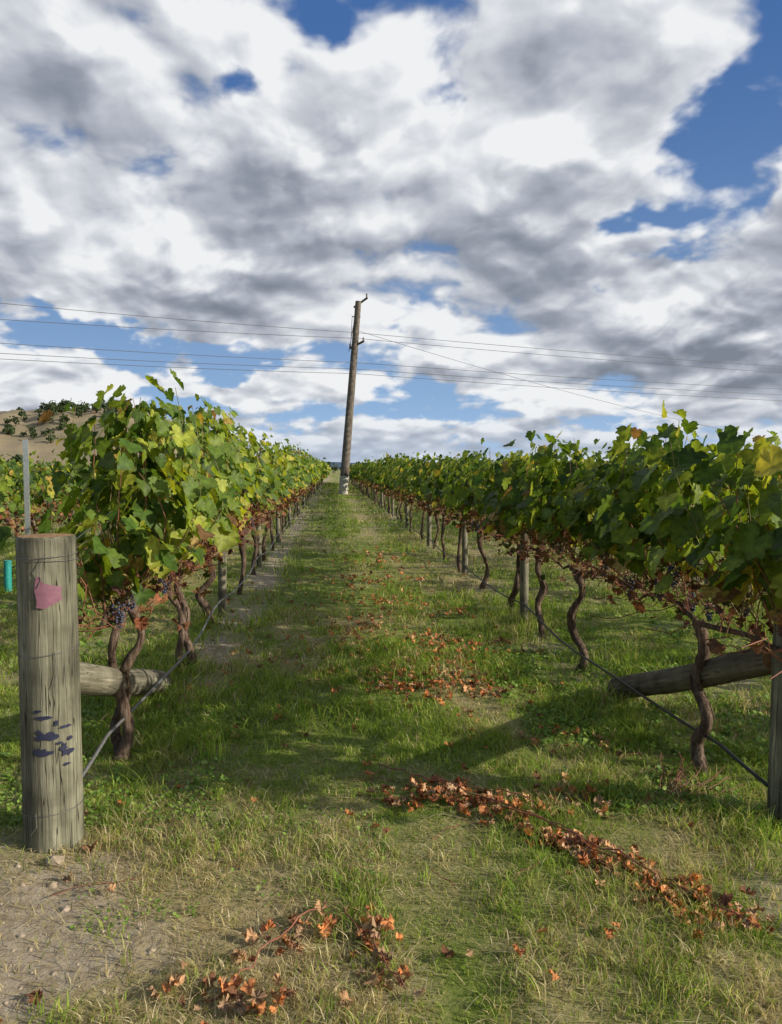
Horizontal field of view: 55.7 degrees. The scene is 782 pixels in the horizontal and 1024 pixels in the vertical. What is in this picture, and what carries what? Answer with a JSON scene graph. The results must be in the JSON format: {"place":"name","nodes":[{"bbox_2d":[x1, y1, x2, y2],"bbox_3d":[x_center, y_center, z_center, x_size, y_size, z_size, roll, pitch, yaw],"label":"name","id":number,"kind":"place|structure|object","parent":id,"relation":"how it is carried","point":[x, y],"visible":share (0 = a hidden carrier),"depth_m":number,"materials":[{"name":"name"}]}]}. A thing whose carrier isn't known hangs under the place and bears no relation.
{"place":"outdoors","nodes":[
{"label":"outdoors","id":0,"kind":"place"},
{"bbox_2d":[0,407,357,469],"bbox_3d":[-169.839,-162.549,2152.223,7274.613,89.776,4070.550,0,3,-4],"label":"hills","id":1,"kind":"structure","parent":0,"point":[40,444],"depth_m":652.50,"materials":[{"name":"beige soil"}]},
{"bbox_2d":[0,0,781,462],"bbox_3d":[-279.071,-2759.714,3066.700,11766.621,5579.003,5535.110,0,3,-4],"label":"sky","id":2,"kind":"structure","parent":0,"point":[598,180],"depth_m":5327.14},
{"bbox_2d":[0,470,781,1023],"bbox_3d":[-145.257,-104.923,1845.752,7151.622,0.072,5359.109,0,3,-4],"label":"ground","id":3,"kind":"structure","parent":0,"point":[448,998],"depth_m":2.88,"materials":[{"name":"green plant"}]},
{"bbox_2d":[3,560,11,591],"bbox_3d":[-4.724,0.786,9.118,0.093,0.381,0.090,0,3,-4],"label":"vine guard","id":4,"kind":"object","parent":3,"relation":"on","point":[7,565],"visible":0.89,"depth_m":9.08,"materials":[{"name":"teal plastic"}]},
{"bbox_2d":[22,439,30,534],"bbox_3d":[-4.275,0.124,8.712,0.068,1.950,0.042,0,3,-4],"label":"steel trellis stake","id":5,"kind":"object","parent":3,"relation":"on","point":[26,486],"visible":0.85,"depth_m":8.67,"materials":[{"name":"grey metal"}]},
{"bbox_2d":[13,533,84,853],"bbox_3d":[-1.360,0.785,2.948,0.232,1.394,0.240,0,3,-4],"label":"trellis end post","id":6,"kind":"object","parent":3,"relation":"on","point":[52,809],"visible":0.99,"depth_m":2.86,"materials":[{"name":"brown wood"}]},
{"bbox_2d":[2,461,99,516],"bbox_3d":[-13.231,-1.626,38.622,2.076,1.896,71.270,0,3,-4],"label":"grapevine row","id":7,"kind":"object","parent":3,"relation":"on","point":[42,467],"visible":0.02,"depth_m":25.00,"materials":[{"name":"green plant"}]},
{"bbox_2d":[0,454,136,534],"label":"grapevine row","id":8,"kind":"object","parent":3,"relation":"on","point":[16,484],"visible":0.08,"depth_m":16.56,"materials":[{"name":"green plant"}]},
{"bbox_2d":[80,662,171,696],"bbox_3d":[-1.484,0.922,4.042,0.167,0.169,2.020,0,-14,-5],"label":"brace log","id":9,"kind":"object","parent":3,"relation":"on","point":[97,680],"visible":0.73,"depth_m":3.74,"materials":[{"name":"brown wood"}]},
{"bbox_2d":[0,369,254,763],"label":"grapevine","id":10,"kind":"object","parent":3,"relation":"on","point":[149,547],"visible":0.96,"depth_m":3.83,"materials":[{"name":"green plant"}]},
{"bbox_2d":[0,449,260,562],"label":"grapevine row","id":11,"kind":"object","parent":3,"relation":"on","point":[48,494],"visible":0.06,"depth_m":10.15,"materials":[{"name":"green plant"}]},
{"bbox_2d":[51,396,256,673],"bbox_3d":[-1.558,0.212,5.288,1.159,2.052,2.510,0,3,-4],"label":"grapevine","id":12,"kind":"object","parent":3,"relation":"on","point":[59,481],"visible":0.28,"depth_m":5.42,"materials":[{"name":"green plant"}]},
{"bbox_2d":[164,405,255,623],"bbox_3d":[-1.828,0.039,7.209,1.020,2.145,2.206,0,3,-4],"label":"grapevine","id":13,"kind":"object","parent":3,"relation":"on","point":[236,521],"visible":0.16,"depth_m":7.12,"materials":[{"name":"green plant"}]},
{"bbox_2d":[218,550,226,616],"bbox_3d":[-1.723,0.290,7.538,0.089,1.854,0.140,0,3,-4],"label":"trellis post","id":14,"kind":"object","parent":3,"relation":"on","point":[222,583],"visible":0.2,"depth_m":7.52,"materials":[{"name":"grey wood"}]},
{"bbox_2d":[83,485,319,776],"bbox_3d":[-3.929,-0.767,36.178,0.075,0.122,66.483,0,3,-4],"label":"irrigation hose","id":15,"kind":"object","parent":14,"relation":"attached to","point":[96,753],"visible":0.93,"depth_m":4.53,"materials":[{"name":"black rubber"}]},
{"bbox_2d":[0,398,501,472],"bbox_3d":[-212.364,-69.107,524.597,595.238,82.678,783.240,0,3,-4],"label":"distant trees","id":16,"kind":"object","parent":3,"relation":"on","point":[54,408],"visible":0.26,"depth_m":694.23,"materials":[{"name":"green plant"}]},
{"bbox_2d":[225,427,277,594],"bbox_3d":[-1.895,-0.021,8.812,1.025,2.104,2.099,0,3,-4],"label":"grapevine","id":17,"kind":"object","parent":3,"relation":"on","point":[267,475],"visible":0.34,"depth_m":8.88,"materials":[{"name":"green plant"}]},
{"bbox_2d":[255,456,261,567],"bbox_3d":[-2.032,0.073,11.285,0.087,1.854,0.128,2,4,34],"label":"trellis post","id":18,"kind":"object","parent":3,"relation":"on","point":[259,562],"visible":0.3,"depth_m":11.29,"materials":[{"name":"grey wood"}]},
{"bbox_2d":[233,426,288,574],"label":"grapevine","id":19,"kind":"object","parent":3,"relation":"on","point":[268,499],"visible":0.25,"depth_m":10.19,"materials":[{"name":"green plant"}]},
{"bbox_2d":[245,435,294,560],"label":"grapevine","id":20,"kind":"object","parent":3,"relation":"on","point":[282,470],"visible":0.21,"depth_m":11.99,"materials":[{"name":"green plant"}]},
{"bbox_2d":[276,462,279,541],"bbox_3d":[-2.325,-0.151,15.186,0.087,1.854,0.100,1,3,14],"label":"trellis post","id":21,"kind":"object","parent":3,"relation":"on","point":[277,528],"visible":0.2,"depth_m":15.18,"materials":[{"name":"grey wood"}]},
{"bbox_2d":[288,487,290,526],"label":"trellis post","id":22,"kind":"object","parent":3,"relation":"on","point":[289,517],"visible":0.24,"depth_m":19.34,"materials":[{"name":"grey wood"}]},
{"bbox_2d":[258,442,331,550],"bbox_3d":[-5.012,-2.433,49.076,2.126,2.302,72.392,0,3,-4],"label":"grapevine row","id":23,"kind":"object","parent":3,"relation":"on","point":[306,474],"visible":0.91,"depth_m":20.27,"materials":[{"name":"green plant"}]},
{"bbox_2d":[338,293,367,493],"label":"utility pole","id":24,"kind":"object","parent":3,"relation":"on","point":[344,472],"visible":0.91,"depth_m":44.46,"materials":[{"name":"brown wood"}]},
{"bbox_2d":[0,303,781,435],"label":"power line","id":25,"kind":"object","parent":24,"relation":"attached to","point":[379,364],"visible":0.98,"depth_m":45.04,"materials":[{"name":"black metal"}]},
{"bbox_2d":[381,470,382,507],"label":"trellis post","id":26,"kind":"object","parent":3,"relation":"on","point":[381,499],"visible":0.27,"depth_m":28.04,"materials":[{"name":"grey wood"}]},
{"bbox_2d":[0,818,770,1022],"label":"soil clods","id":27,"kind":"object","parent":3,"relation":"on","point":[55,860],"visible":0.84,"depth_m":2.53,"materials":[{"name":"brown soil"}]},
{"bbox_2d":[0,584,771,930],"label":"weeds","id":28,"kind":"object","parent":3,"relation":"on","point":[750,722],"visible":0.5,"depth_m":4.04,"materials":[{"name":"green plant"}]},
{"bbox_2d":[0,542,774,1023],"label":"dead leaves","id":29,"kind":"object","parent":3,"relation":"on","point":[458,786],"visible":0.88,"depth_m":2.94,"materials":[{"name":"brown plant"}]},
{"bbox_2d":[391,473,393,516],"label":"trellis post","id":30,"kind":"object","parent":3,"relation":"on","point":[392,507],"visible":0.34,"depth_m":23.07,"materials":[{"name":"grey wood"}]},
{"bbox_2d":[349,451,450,548],"bbox_3d":[-2.005,-2.335,49.111,2.008,2.107,71.965,0,3,-4],"label":"grapevine row","id":31,"kind":"object","parent":3,"relation":"on","point":[384,481],"visible":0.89,"depth_m":19.57,"materials":[{"name":"green plant"}]},
{"bbox_2d":[405,469,408,527],"bbox_3d":[0.404,-0.248,18.605,0.087,1.654,0.086,0,3,-4],"label":"trellis post","id":32,"kind":"object","parent":3,"relation":"on","point":[407,515],"visible":0.34,"depth_m":18.60,"materials":[{"name":"grey wood"}]},
{"bbox_2d":[427,473,430,546],"bbox_3d":[0.742,-0.001,14.312,0.088,1.654,0.120,0,3,-4],"label":"trellis post","id":33,"kind":"object","parent":3,"relation":"on","point":[428,530],"visible":0.31,"depth_m":14.30,"materials":[{"name":"grey wood"}]},
{"bbox_2d":[354,485,767,786],"bbox_3d":[-1.018,-0.761,36.407,0.115,0.106,66.684,0,3,-4],"label":"irrigation hose","id":34,"kind":"object","parent":33,"relation":"attached to","point":[744,766],"visible":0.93,"depth_m":4.46,"materials":[{"name":"plastic"}]},
{"bbox_2d":[417,452,453,559],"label":"grapevine","id":35,"kind":"object","parent":3,"relation":"on","point":[434,504],"visible":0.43,"depth_m":12.09,"materials":[{"name":"green plant"}]},
{"bbox_2d":[420,450,504,572],"bbox_3d":[1.016,0.009,10.654,1.184,1.828,1.803,-2,4,-26],"label":"grapevine","id":36,"kind":"object","parent":3,"relation":"on","point":[427,491],"visible":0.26,"depth_m":10.60,"materials":[{"name":"green plant"}]},
{"bbox_2d":[462,516,467,575],"bbox_3d":[1.041,0.222,10.450,0.100,1.654,0.085,3,5,43],"label":"trellis post","id":37,"kind":"object","parent":3,"relation":"on","point":[464,548],"visible":0.39,"depth_m":10.43,"materials":[{"name":"grey wood"}]},
{"bbox_2d":[430,450,500,588],"bbox_3d":[1.117,0.118,9.216,1.055,1.792,2.063,0,3,-4],"label":"grapevine","id":38,"kind":"object","parent":3,"relation":"on","point":[463,496],"visible":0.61,"depth_m":9.17,"materials":[{"name":"green plant"}]},
{"bbox_2d":[466,450,538,613],"bbox_3d":[1.347,0.226,7.605,1.147,1.728,2.167,0,3,-4],"label":"grapevine","id":39,"kind":"object","parent":3,"relation":"on","point":[487,495],"visible":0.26,"depth_m":7.53,"materials":[{"name":"green plant"}]},
{"bbox_2d":[519,483,528,622],"bbox_3d":[1.302,0.409,7.210,0.086,1.654,0.090,0,3,-4],"label":"trellis post","id":40,"kind":"object","parent":3,"relation":"on","point":[524,579],"visible":0.31,"depth_m":7.19,"materials":[{"name":"grey wood"}]},
{"bbox_2d":[471,430,598,638],"bbox_3d":[1.309,0.231,6.554,1.078,1.855,1.604,0,3,-4],"label":"grapevine","id":41,"kind":"object","parent":3,"relation":"on","point":[510,520],"visible":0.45,"depth_m":6.61,"materials":[{"name":"green plant"}]},
{"bbox_2d":[500,439,674,672],"bbox_3d":[1.492,0.355,5.299,1.454,1.741,1.960,-2,4,-31],"label":"grapevine","id":42,"kind":"object","parent":3,"relation":"on","point":[555,519],"visible":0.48,"depth_m":5.33,"materials":[{"name":"green plant"}]},
{"bbox_2d":[412,431,781,581],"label":"grapevine row","id":43,"kind":"object","parent":3,"relation":"on","point":[748,445],"visible":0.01,"depth_m":9.40,"materials":[{"name":"green plant"}]},
{"bbox_2d":[559,400,781,776],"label":"grapevine","id":44,"kind":"object","parent":3,"relation":"on","point":[750,542],"visible":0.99,"depth_m":3.46,"materials":[{"name":"green plant"}]},
{"bbox_2d":[570,457,781,502],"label":"grapevine row","id":45,"kind":"object","parent":3,"relation":"on","point":[722,488],"depth_m":14.11,"materials":[{"name":"green plant"}]},
{"bbox_2d":[607,643,771,698],"bbox_3d":[1.602,0.911,4.073,0.154,0.153,1.769,0,-18,-7],"label":"brace log","id":46,"kind":"object","parent":3,"relation":"on","point":[733,667],"visible":0.68,"depth_m":3.73,"materials":[{"name":"brown wood"}]},
{"bbox_2d":[721,478,781,492],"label":"grapevine row","id":47,"kind":"object","parent":3,"relation":"on","point":[724,487],"depth_m":20.32,"materials":[{"name":"green plant"}]},
{"bbox_2d":[767,605,781,825],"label":"trellis end post","id":48,"kind":"object","parent":3,"relation":"on","point":[774,789],"visible":0.66,"depth_m":3.12,"materials":[{"name":"brown wood"}]},
{"bbox_2d":[451,516,723,626],"bbox_3d":[-1.151,-1.482,38.823,0.123,0.052,71.570,0,3,-4],"label":"trellis wire","id":49,"kind":"object","parent":48,"relation":"attached to","point":[638,594],"visible":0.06,"depth_m":4.35,"materials":[{"name":"grey metal"}]}
]}

